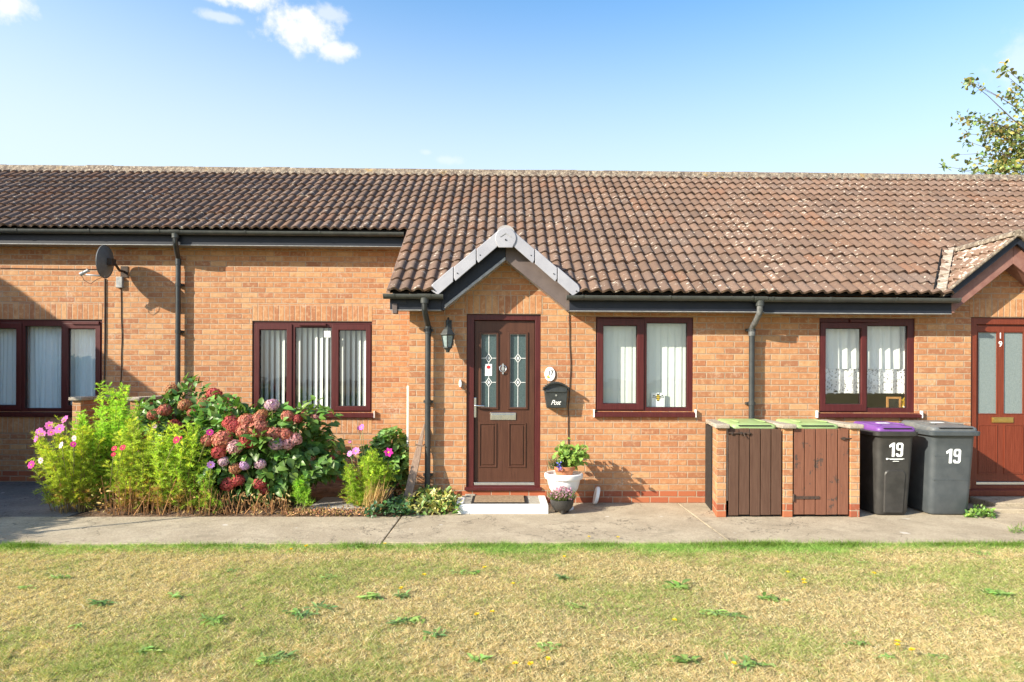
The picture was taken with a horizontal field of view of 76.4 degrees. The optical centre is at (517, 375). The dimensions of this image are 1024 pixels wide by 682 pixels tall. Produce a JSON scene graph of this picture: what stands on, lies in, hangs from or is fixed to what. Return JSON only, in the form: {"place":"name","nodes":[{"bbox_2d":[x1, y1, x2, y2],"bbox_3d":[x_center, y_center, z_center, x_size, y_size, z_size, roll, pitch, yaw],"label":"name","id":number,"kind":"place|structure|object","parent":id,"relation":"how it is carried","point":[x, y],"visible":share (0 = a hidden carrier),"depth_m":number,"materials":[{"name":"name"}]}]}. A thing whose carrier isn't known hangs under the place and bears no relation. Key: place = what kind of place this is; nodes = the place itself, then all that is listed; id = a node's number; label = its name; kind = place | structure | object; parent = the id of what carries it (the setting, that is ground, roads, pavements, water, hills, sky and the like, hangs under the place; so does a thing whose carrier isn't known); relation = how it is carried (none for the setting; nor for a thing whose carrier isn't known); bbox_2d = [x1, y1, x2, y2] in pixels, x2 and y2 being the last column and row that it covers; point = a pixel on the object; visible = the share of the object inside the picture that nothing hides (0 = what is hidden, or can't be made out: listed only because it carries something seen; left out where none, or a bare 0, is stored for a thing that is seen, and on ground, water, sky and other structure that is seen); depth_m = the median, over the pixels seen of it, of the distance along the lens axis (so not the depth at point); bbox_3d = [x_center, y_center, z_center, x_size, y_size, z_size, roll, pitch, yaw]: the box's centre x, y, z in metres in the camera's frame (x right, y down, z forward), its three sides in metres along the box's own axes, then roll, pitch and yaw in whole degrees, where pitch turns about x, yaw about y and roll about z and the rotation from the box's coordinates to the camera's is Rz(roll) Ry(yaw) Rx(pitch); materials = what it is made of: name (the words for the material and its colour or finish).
{"place":"outdoors","nodes":[
{"label":"outdoors","id":0,"kind":"place"},
{"bbox_2d":[0,482,107,516],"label":"drive","id":1,"kind":"structure","parent":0,"point":[18,499],"depth_m":7.71,"materials":[{"name":"concrete"}]},
{"bbox_2d":[68,395,172,451],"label":"bin store","id":2,"kind":"structure","parent":1,"relation":"on","point":[83,403],"depth_m":8.54,"materials":[{"name":"brick"}]},
{"bbox_2d":[72,480,449,517],"bbox_3d":[-2.794,1.512,8.206,4.140,0.065,2.305,0,0,-1],"label":"flower bed","id":3,"kind":"object","parent":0,"point":[320,490],"visible":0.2,"depth_m":7.18,"materials":[{"name":"soil"}]},
{"bbox_2d":[25,415,112,513],"bbox_3d":[-4.991,0.975,7.254,0.938,1.087,0.731,0,0,-1],"label":"cosmos plant","id":4,"kind":"object","parent":3,"relation":"on","point":[75,493],"visible":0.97,"depth_m":7.16,"materials":[{"name":"green plant"}]},
{"bbox_2d":[67,380,147,510],"bbox_3d":[-4.626,0.780,7.439,1.022,1.479,0.725,0,0,15],"label":"cosmos plant","id":5,"kind":"object","parent":3,"relation":"on","point":[114,423],"visible":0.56,"depth_m":7.38,"materials":[{"name":"green plant"}]},
{"bbox_2d":[101,417,179,511],"bbox_3d":[-4.053,0.991,7.203,1.039,1.064,0.556,0,0,7],"label":"cosmos plant","id":6,"kind":"object","parent":3,"relation":"on","point":[127,477],"visible":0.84,"depth_m":7.16,"materials":[{"name":"green plant"}]},
{"bbox_2d":[133,419,213,513],"bbox_3d":[-3.768,1.002,7.279,0.940,1.043,0.679,0,0,-1],"label":"cosmos plant","id":7,"kind":"object","parent":3,"relation":"on","point":[175,467],"visible":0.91,"depth_m":7.14,"materials":[{"name":"green plant"}]},
{"bbox_2d":[135,373,240,490],"bbox_3d":[-4.087,0.739,8.361,1.493,1.578,1.145,0,0,-28],"label":"hydrangea","id":8,"kind":"object","parent":3,"relation":"on","point":[157,409],"visible":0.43,"depth_m":8.12,"materials":[{"name":"green plant"}]},
{"bbox_2d":[88,481,292,515],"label":"withered leaves","id":9,"kind":"object","parent":3,"relation":"on","point":[103,504],"visible":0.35,"depth_m":7.14,"materials":[{"name":"brown plant"}]},
{"bbox_2d":[97,476,291,515],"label":"dried stalks","id":10,"kind":"object","parent":3,"relation":"on","point":[226,509],"visible":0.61,"depth_m":7.13,"materials":[{"name":"brown plant"}]},
{"bbox_2d":[181,460,226,513],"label":"cosmos plant","id":11,"kind":"object","parent":3,"relation":"on","point":[208,484],"visible":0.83,"depth_m":7.12,"materials":[{"name":"green plant"}]},
{"bbox_2d":[171,391,352,507],"bbox_3d":[-2.991,0.857,7.686,2.117,1.350,1.387,0,0,-1],"label":"hydrangea","id":12,"kind":"object","parent":3,"relation":"on","point":[272,455],"visible":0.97,"depth_m":7.32,"materials":[{"name":"green plant"}]},
{"bbox_2d":[290,474,315,509],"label":"cosmos plant","id":13,"kind":"object","parent":3,"relation":"on","point":[300,487],"visible":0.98,"depth_m":7.22,"materials":[{"name":"green plant"}]},
{"bbox_2d":[286,504,368,516],"bbox_3d":[-2.100,1.489,7.170,0.980,0.103,0.343,0,0,-1],"label":"dry sedum","id":14,"kind":"object","parent":3,"relation":"on","point":[306,510],"visible":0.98,"depth_m":7.10,"materials":[{"name":"brown plant"}]},
{"bbox_2d":[309,497,364,509],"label":"paving slab","id":15,"kind":"structure","parent":3,"relation":"on","point":[337,502],"depth_m":7.41,"materials":[{"name":"concrete"}]},
{"bbox_2d":[338,424,399,511],"bbox_3d":[-1.703,1.056,7.404,0.745,0.962,0.583,0,0,12],"label":"cosmos plant","id":16,"kind":"object","parent":3,"relation":"on","point":[369,469],"visible":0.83,"depth_m":7.30,"materials":[{"name":"green plant"}]},
{"bbox_2d":[361,472,391,510],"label":"straw tuft","id":17,"kind":"object","parent":3,"relation":"on","point":[371,496],"visible":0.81,"depth_m":7.16,"materials":[{"name":"beige plant"}]},
{"bbox_2d":[358,426,408,496],"bbox_3d":[-1.585,1.087,8.205,0.865,0.891,0.777,0,0,-1],"label":"leafy shrub","id":18,"kind":"object","parent":3,"relation":"on","point":[388,444],"visible":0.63,"depth_m":8.01,"materials":[{"name":"green plant"}]},
{"bbox_2d":[375,485,394,507],"bbox_3d":[-1.528,1.404,7.422,0.260,0.250,0.260,0,0,-1],"label":"plant pot","id":19,"kind":"object","parent":3,"relation":"on","point":[390,496],"visible":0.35,"depth_m":7.33,"materials":[{"name":"plastic"}]},
{"bbox_2d":[364,491,414,517],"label":"ground ivy","id":20,"kind":"object","parent":3,"relation":"on","point":[391,505],"visible":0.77,"depth_m":7.09,"materials":[{"name":"green plant"}]},
{"bbox_2d":[387,481,405,496],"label":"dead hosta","id":21,"kind":"object","parent":3,"relation":"on","point":[397,490],"visible":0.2,"depth_m":7.94,"materials":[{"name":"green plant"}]},
{"bbox_2d":[407,386,408,451],"bbox_3d":[-1.370,0.842,8.135,0.035,1.417,0.035,0,0,-1],"label":"waste pipe","id":22,"kind":"object","parent":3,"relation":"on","point":[407,416],"visible":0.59,"depth_m":8.12,"materials":[{"name":"white plastic"}]},
{"bbox_2d":[403,424,424,507],"bbox_3d":[-1.204,1.058,7.594,0.112,0.962,0.412,0,0,30],"label":"timber post","id":23,"kind":"object","parent":3,"relation":"on","point":[411,481],"visible":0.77,"depth_m":7.58,"materials":[{"name":"brown wood"}]},
{"bbox_2d":[396,484,463,514],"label":"variegated plant","id":24,"kind":"object","parent":3,"relation":"on","point":[442,505],"visible":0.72,"depth_m":7.27,"materials":[{"name":"green plant"}]},
{"bbox_2d":[0,537,1023,681],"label":"lawn","id":25,"kind":"structure","parent":0,"point":[620,633],"depth_m":4.33,"materials":[{"name":"green plant"}]},
{"bbox_2d":[49,574,71,578],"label":"lawn weed","id":26,"kind":"object","parent":25,"relation":"on","point":[61,577],"visible":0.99,"depth_m":4.94,"materials":[{"name":"green plant"}]},
{"bbox_2d":[67,622,87,628],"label":"lawn weed","id":27,"kind":"object","parent":25,"relation":"on","point":[77,624],"visible":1,"depth_m":4.01,"materials":[{"name":"green plant"}]},
{"bbox_2d":[87,598,117,606],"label":"lawn weed","id":28,"kind":"object","parent":25,"relation":"on","point":[102,602],"visible":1,"depth_m":4.39,"materials":[{"name":"green plant"}]},
{"bbox_2d":[134,644,161,653],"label":"lawn weed","id":29,"kind":"object","parent":25,"relation":"on","point":[140,651],"visible":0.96,"depth_m":3.64,"materials":[{"name":"green plant"}]},
{"bbox_2d":[167,590,192,597],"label":"lawn weed","id":30,"kind":"object","parent":25,"relation":"on","point":[175,594],"visible":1,"depth_m":4.55,"materials":[{"name":"green plant"}]},
{"bbox_2d":[200,614,224,626],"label":"lawn weed","id":31,"kind":"object","parent":25,"relation":"on","point":[216,620],"visible":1,"depth_m":4.08,"materials":[{"name":"green plant"}]},
{"bbox_2d":[253,654,280,665],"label":"lawn weed","id":32,"kind":"object","parent":25,"relation":"on","point":[260,661],"visible":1,"depth_m":3.50,"materials":[{"name":"green plant"}]},
{"bbox_2d":[257,650,298,663],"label":"lawn weed","id":33,"kind":"object","parent":25,"relation":"on","point":[282,654],"visible":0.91,"depth_m":3.58,"materials":[{"name":"green plant"}]},
{"bbox_2d":[282,608,301,615],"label":"lawn weed","id":34,"kind":"object","parent":25,"relation":"on","point":[293,610],"visible":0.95,"depth_m":4.23,"materials":[{"name":"green plant"}]},
{"bbox_2d":[291,609,318,620],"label":"lawn weed","id":35,"kind":"object","parent":25,"relation":"on","point":[302,615],"visible":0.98,"depth_m":4.19,"materials":[{"name":"green plant"}]},
{"bbox_2d":[302,600,337,612],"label":"lawn weed","id":36,"kind":"object","parent":25,"relation":"on","point":[320,605],"visible":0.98,"depth_m":4.33,"materials":[{"name":"green plant"}]},
{"bbox_2d":[313,574,341,579],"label":"lawn weed","id":37,"kind":"object","parent":25,"relation":"on","point":[327,575],"visible":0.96,"depth_m":4.99,"materials":[{"name":"green plant"}]},
{"bbox_2d":[357,592,383,600],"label":"lawn weed","id":38,"kind":"object","parent":25,"relation":"on","point":[370,596],"visible":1,"depth_m":4.52,"materials":[{"name":"green plant"}]},
{"bbox_2d":[387,617,414,624],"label":"lawn weed","id":39,"kind":"object","parent":25,"relation":"on","point":[399,619],"visible":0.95,"depth_m":4.08,"materials":[{"name":"green plant"}]},
{"bbox_2d":[392,589,410,599],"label":"lawn weed","id":40,"kind":"object","parent":25,"relation":"on","point":[401,595],"visible":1,"depth_m":4.56,"materials":[{"name":"green plant"}]},
{"bbox_2d":[404,615,424,623],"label":"lawn weed","id":41,"kind":"object","parent":25,"relation":"on","point":[417,618],"visible":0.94,"depth_m":4.11,"materials":[{"name":"green plant"}]},
{"bbox_2d":[423,626,448,639],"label":"lawn weed","id":42,"kind":"object","parent":25,"relation":"on","point":[434,633],"visible":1,"depth_m":3.90,"materials":[{"name":"green plant"}]},
{"bbox_2d":[467,653,493,663],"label":"lawn weed","id":43,"kind":"object","parent":25,"relation":"on","point":[476,659],"visible":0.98,"depth_m":3.55,"materials":[{"name":"green plant"}]},
{"bbox_2d":[531,642,561,650],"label":"lawn weed","id":44,"kind":"object","parent":25,"relation":"on","point":[544,645],"visible":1,"depth_m":3.72,"materials":[{"name":"green plant"}]},
{"bbox_2d":[555,574,570,580],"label":"lawn weed","id":45,"kind":"object","parent":25,"relation":"on","point":[562,576],"visible":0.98,"depth_m":4.97,"materials":[{"name":"green plant"}]},
{"bbox_2d":[566,602,590,609],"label":"lawn weed","id":46,"kind":"object","parent":25,"relation":"on","point":[574,604],"visible":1,"depth_m":4.38,"materials":[{"name":"green plant"}]},
{"bbox_2d":[655,584,682,588],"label":"lawn weed","id":47,"kind":"object","parent":25,"relation":"on","point":[669,586],"visible":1,"depth_m":4.76,"materials":[{"name":"green plant"}]},
{"bbox_2d":[665,579,690,588],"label":"lawn weed","id":48,"kind":"object","parent":25,"relation":"on","point":[685,585],"visible":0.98,"depth_m":4.80,"materials":[{"name":"green plant"}]},
{"bbox_2d":[665,654,700,665],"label":"lawn weed","id":49,"kind":"object","parent":25,"relation":"on","point":[685,658],"visible":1,"depth_m":3.54,"materials":[{"name":"green plant"}]},
{"bbox_2d":[698,609,728,616],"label":"lawn weed","id":50,"kind":"object","parent":25,"relation":"on","point":[715,611],"visible":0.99,"depth_m":4.25,"materials":[{"name":"green plant"}]},
{"bbox_2d":[708,610,751,621],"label":"lawn weed","id":51,"kind":"object","parent":25,"relation":"on","point":[733,613],"visible":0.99,"depth_m":4.20,"materials":[{"name":"green plant"}]},
{"bbox_2d":[723,651,762,672],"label":"lawn weed","id":52,"kind":"object","parent":25,"relation":"on","point":[744,663],"visible":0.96,"depth_m":3.48,"materials":[{"name":"green plant"}]},
{"bbox_2d":[738,655,775,669],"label":"lawn weed","id":53,"kind":"object","parent":25,"relation":"on","point":[752,662],"visible":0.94,"depth_m":3.51,"materials":[{"name":"green plant"}]},
{"bbox_2d":[756,591,790,601],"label":"lawn weed","id":54,"kind":"object","parent":25,"relation":"on","point":[767,596],"visible":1,"depth_m":4.54,"materials":[{"name":"green plant"}]},
{"bbox_2d":[843,640,870,647],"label":"lawn weed","id":55,"kind":"object","parent":25,"relation":"on","point":[858,642],"visible":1,"depth_m":3.76,"materials":[{"name":"green plant"}]},
{"bbox_2d":[872,652,894,659],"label":"lawn weed","id":56,"kind":"object","parent":25,"relation":"on","point":[889,656],"visible":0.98,"depth_m":3.60,"materials":[{"name":"green plant"}]},
{"bbox_2d":[922,653,947,659],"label":"lawn weed","id":57,"kind":"object","parent":25,"relation":"on","point":[928,655],"visible":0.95,"depth_m":3.61,"materials":[{"name":"green plant"}]},
{"bbox_2d":[982,588,1014,597],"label":"lawn weed","id":58,"kind":"object","parent":25,"relation":"on","point":[1001,592],"visible":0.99,"depth_m":4.65,"materials":[{"name":"green plant"}]},
{"bbox_2d":[0,503,1023,545],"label":"path","id":59,"kind":"structure","parent":0,"point":[663,523],"depth_m":6.53,"materials":[{"name":"concrete"}]},
{"bbox_2d":[455,494,547,513],"bbox_3d":[-0.183,1.488,7.506,1.040,0.133,0.597,0,0,-1],"label":"doorstep","id":60,"kind":"object","parent":59,"relation":"on","point":[537,505],"visible":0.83,"depth_m":7.21,"materials":[{"name":"concrete"}]},
{"bbox_2d":[471,495,527,503],"bbox_3d":[-0.209,1.435,7.532,0.639,0.020,0.440,0,0,-1],"label":"doormat","id":61,"kind":"object","parent":60,"relation":"on","point":[499,499],"visible":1,"depth_m":7.46,"materials":[{"name":"brown fabric"}]},
{"bbox_2d":[546,485,575,514],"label":"potted heather","id":62,"kind":"object","parent":59,"relation":"on","point":[562,502],"visible":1,"depth_m":7.18,"materials":[{"name":"pink plant"}]},
{"bbox_2d":[544,470,582,509],"bbox_3d":[0.530,1.329,7.492,0.444,0.415,0.444,0,0,-1],"label":"urn planter","id":63,"kind":"object","parent":59,"relation":"on","point":[572,481],"visible":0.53,"depth_m":7.34,"materials":[{"name":"white ceramic"}]},
{"bbox_2d":[546,437,589,474],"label":"potted plant","id":64,"kind":"object","parent":63,"relation":"in","point":[568,461],"visible":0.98,"depth_m":7.42,"materials":[{"name":"green plant"}]},
{"bbox_2d":[593,487,599,503],"bbox_3d":[0.935,1.429,7.729,0.084,0.210,0.170,0,0,-1],"label":"white disc","id":65,"kind":"object","parent":59,"relation":"on","point":[596,495],"visible":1,"depth_m":7.67,"materials":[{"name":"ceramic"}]},
{"bbox_2d":[718,418,776,512],"bbox_3d":[2.600,1.028,7.469,0.560,1.033,0.645,0,0,-1],"label":"wheelie bin","id":66,"kind":"object","parent":59,"relation":"on","point":[746,423],"visible":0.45,"depth_m":7.22,"materials":[{"name":"green plastic"}]},
{"bbox_2d":[705,419,863,516],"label":"bin store","id":67,"kind":"structure","parent":59,"relation":"on","point":[794,469],"depth_m":7.08,"materials":[{"name":"wood"}]},
{"bbox_2d":[776,419,838,453],"bbox_3d":[3.296,1.031,7.482,0.560,1.033,0.645,0,0,-1],"label":"wheelie bin","id":68,"kind":"object","parent":59,"relation":"on","point":[815,424],"visible":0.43,"depth_m":7.21,"materials":[{"name":"green plastic"}]},
{"bbox_2d":[853,421,917,514],"bbox_3d":[4.130,1.044,7.393,0.482,1.013,0.635,0,0,-1],"label":"wheelie bin","id":69,"kind":"object","parent":59,"relation":"on","point":[885,453],"visible":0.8,"depth_m":7.15,"materials":[{"name":"black plastic"}]},
{"bbox_2d":[899,420,979,513],"bbox_3d":[4.783,1.043,7.449,0.560,1.019,0.728,0,0,1],"label":"wheelie bin","id":70,"kind":"object","parent":59,"relation":"on","point":[940,466],"visible":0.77,"depth_m":7.18,"materials":[{"name":"grey plastic"}]},
{"bbox_2d":[963,504,998,518],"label":"weed","id":71,"kind":"object","parent":59,"relation":"on","point":[984,511],"visible":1,"depth_m":7.12,"materials":[{"name":"green plant"}]},
{"bbox_2d":[970,496,1023,512],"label":"doorstep","id":72,"kind":"object","parent":59,"relation":"on","point":[1007,504],"visible":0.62,"depth_m":7.58,"materials":[{"name":"concrete"}]},
{"bbox_2d":[1008,523,1023,532],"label":"grass tuft","id":73,"kind":"object","parent":59,"relation":"on","point":[1017,530],"visible":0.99,"depth_m":6.42,"materials":[{"name":"green plant"}]},
{"bbox_2d":[0,0,1023,174],"label":"sky","id":74,"kind":"structure","parent":0,"point":[811,86],"materials":[{"name":"blue"}]},
{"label":"ground","id":75,"kind":"structure","parent":0,"visible":0},
{"bbox_2d":[0,164,235,481],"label":"terraced bungalow","id":76,"kind":"object","parent":75,"relation":"on","point":[65,222],"visible":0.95,"depth_m":9.28,"materials":[{"name":"brick"}]},
{"bbox_2d":[0,326,94,407],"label":"net curtain","id":77,"kind":"object","parent":76,"relation":"hanging from","point":[44,367],"visible":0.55,"depth_m":9.43,"materials":[{"name":"white fabric"}]},
{"bbox_2d":[0,319,101,416],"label":"window","id":78,"kind":"structure","parent":76,"relation":"in","point":[21,325],"depth_m":9.27,"materials":[{"name":"plastic"}]},
{"bbox_2d":[11,268,96,269],"bbox_3d":[-6.618,-1.515,9.259,1.473,0.017,0.010,0,0,-1],"label":"cable","id":79,"kind":"object","parent":76,"relation":"attached to","point":[38,268],"visible":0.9,"depth_m":9.25,"materials":[{"name":"black plastic"}]},
{"bbox_2d":[79,245,127,283],"bbox_3d":[-5.696,-1.514,9.037,0.383,0.545,0.567,0,0,24],"label":"satellite dish","id":80,"kind":"object","parent":76,"relation":"attached to","point":[105,261],"visible":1,"depth_m":8.90,"materials":[{"name":"grey paint"}]},
{"bbox_2d":[104,279,105,394],"bbox_3d":[-5.881,0.012,9.268,0.024,2.773,0.019,0,0,-1],"label":"cable","id":81,"kind":"object","parent":76,"relation":"attached to","point":[104,325],"visible":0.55,"depth_m":9.26,"materials":[{"name":"metal"}]},
{"bbox_2d":[116,277,123,287],"bbox_3d":[-5.659,-1.319,9.260,0.090,0.155,0.044,0,0,-1],"label":"junction box","id":82,"kind":"object","parent":76,"relation":"attached to","point":[119,282],"visible":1,"depth_m":9.24,"materials":[{"name":"grey plastic"}]},
{"bbox_2d":[120,288,121,386],"bbox_3d":[-5.649,0.103,9.276,0.029,2.713,0.011,0,0,-1],"label":"cable","id":83,"kind":"object","parent":76,"relation":"attached to","point":[121,337],"visible":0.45,"depth_m":9.27,"materials":[{"name":"black plastic"}]},
{"bbox_2d":[171,167,767,503],"bbox_3d":[-1.006,-0.967,11.528,7.637,5.197,8.230,0,0,-1],"label":"terraced bungalow","id":84,"kind":"object","parent":75,"relation":"on","point":[506,272],"visible":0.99,"depth_m":8.36,"materials":[{"name":"brick"}]},
{"bbox_2d":[261,328,365,408],"bbox_3d":[-2.951,-0.161,9.500,1.749,1.324,0.055,0,0,-1],"label":"vertical blind","id":85,"kind":"object","parent":84,"relation":"hanging from","point":[320,366],"visible":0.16,"depth_m":9.50,"materials":[{"name":"white fabric"}]},
{"bbox_2d":[252,321,374,417],"bbox_3d":[-2.948,-0.082,9.351,1.806,1.382,0.125,0,0,-1],"label":"window","id":86,"kind":"structure","parent":84,"relation":"in","point":[336,326],"depth_m":9.34,"materials":[{"name":"plastic"}]},
{"bbox_2d":[324,331,330,336],"bbox_3d":[-2.742,-0.590,9.377,0.092,0.092,0.002,0,0,-1],"label":"sticker","id":87,"kind":"object","parent":84,"relation":"attached to","point":[327,333],"visible":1,"depth_m":9.38,"materials":[{"name":"white paper"}]},
{"bbox_2d":[441,317,454,351],"bbox_3d":[-0.823,-0.479,7.681,0.162,0.419,0.227,0,0,-1],"label":"wall lantern","id":88,"kind":"object","parent":84,"relation":"attached to","point":[447,335],"depth_m":7.62,"materials":[{"name":"black metal"}]},
{"bbox_2d":[474,321,534,481],"bbox_3d":[-0.164,0.317,7.850,0.732,1.944,0.110,0,0,-1],"label":"door","id":89,"kind":"structure","parent":84,"relation":"in","point":[503,400],"depth_m":7.86,"materials":[{"name":"brown paint"}]},
{"bbox_2d":[485,364,491,375],"bbox_3d":[-0.352,-0.063,7.860,0.083,0.141,0.002,0,0,-1],"label":"door sticker","id":90,"kind":"object","parent":89,"relation":"attached to","point":[488,369],"depth_m":7.86,"materials":[{"name":"white paper"}]},
{"bbox_2d":[545,367,554,380],"bbox_3d":[0.387,-0.011,7.808,0.128,0.172,0.020,0,0,-1],"label":"house number plaque","id":91,"kind":"object","parent":84,"relation":"attached to","point":[549,373],"visible":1,"depth_m":7.80,"materials":[{"name":"white ceramic"}]},
{"bbox_2d":[543,381,568,407],"bbox_3d":[0.453,0.232,7.742,0.308,0.312,0.154,0,0,-1],"label":"letterbox","id":92,"kind":"object","parent":84,"relation":"attached to","point":[555,393],"visible":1,"depth_m":7.70,"materials":[{"name":"black metal"}]},
{"bbox_2d":[568,312,570,443],"bbox_3d":[0.622,0.236,7.816,0.040,1.989,0.011,0,0,-1],"label":"cable","id":93,"kind":"object","parent":84,"relation":"attached to","point":[570,376],"visible":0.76,"depth_m":7.81,"materials":[{"name":"black plastic"}]},
{"bbox_2d":[603,323,685,406],"bbox_3d":[1.525,-0.167,7.991,1.220,1.166,0.040,0,0,-1],"label":"vertical blind","id":94,"kind":"object","parent":84,"relation":"hanging from","point":[666,359],"visible":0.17,"depth_m":7.99,"materials":[{"name":"white fabric"}]},
{"bbox_2d":[593,317,696,417],"bbox_3d":[1.528,-0.097,7.856,1.236,1.206,0.125,0,0,-1],"label":"window","id":95,"kind":"structure","parent":84,"relation":"in","point":[640,323],"depth_m":7.84,"materials":[{"name":"plastic"}]},
{"bbox_2d":[651,393,664,406],"bbox_3d":[1.713,0.319,7.944,0.162,0.212,0.009,0,0,-1],"label":"bee sign","id":96,"kind":"object","parent":84,"relation":"on","point":[657,399],"visible":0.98,"depth_m":7.94,"materials":[{"name":"white plastic"}]},
{"bbox_2d":[681,171,1023,502],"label":"terraced bungalow","id":97,"kind":"object","parent":75,"relation":"on","point":[933,264],"visible":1,"depth_m":7.97,"materials":[{"name":"brick"}]},
{"bbox_2d":[826,326,904,393],"bbox_3d":[4.240,-0.247,8.053,1.125,0.966,0.062,0,0,-1],"label":"lace curtain","id":98,"kind":"object","parent":97,"relation":"hanging from","point":[885,347],"visible":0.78,"depth_m":8.05,"materials":[{"name":"white fabric"}]},
{"bbox_2d":[816,318,922,417],"bbox_3d":[4.251,-0.087,7.909,1.289,1.206,0.125,0,0,-1],"label":"window","id":99,"kind":"structure","parent":97,"relation":"in","point":[860,410],"depth_m":7.90,"materials":[{"name":"plastic"}]},
{"bbox_2d":[886,397,900,406],"bbox_3d":[4.639,0.357,8.033,0.181,0.178,0.015,0,0,-1],"label":"picture frame","id":100,"kind":"object","parent":97,"relation":"on","point":[893,401],"visible":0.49,"depth_m":8.03,"materials":[{"name":"orange wood"}]},
{"bbox_2d":[976,325,1023,480],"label":"door","id":101,"kind":"structure","parent":97,"relation":"in","point":[1000,348],"depth_m":7.97,"materials":[{"name":"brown wood"}]},
{"bbox_2d":[939,59,1023,174],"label":"tree","id":102,"kind":"object","parent":75,"relation":"on","point":[1008,136],"visible":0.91,"depth_m":17.97,"materials":[{"name":"green plant"}]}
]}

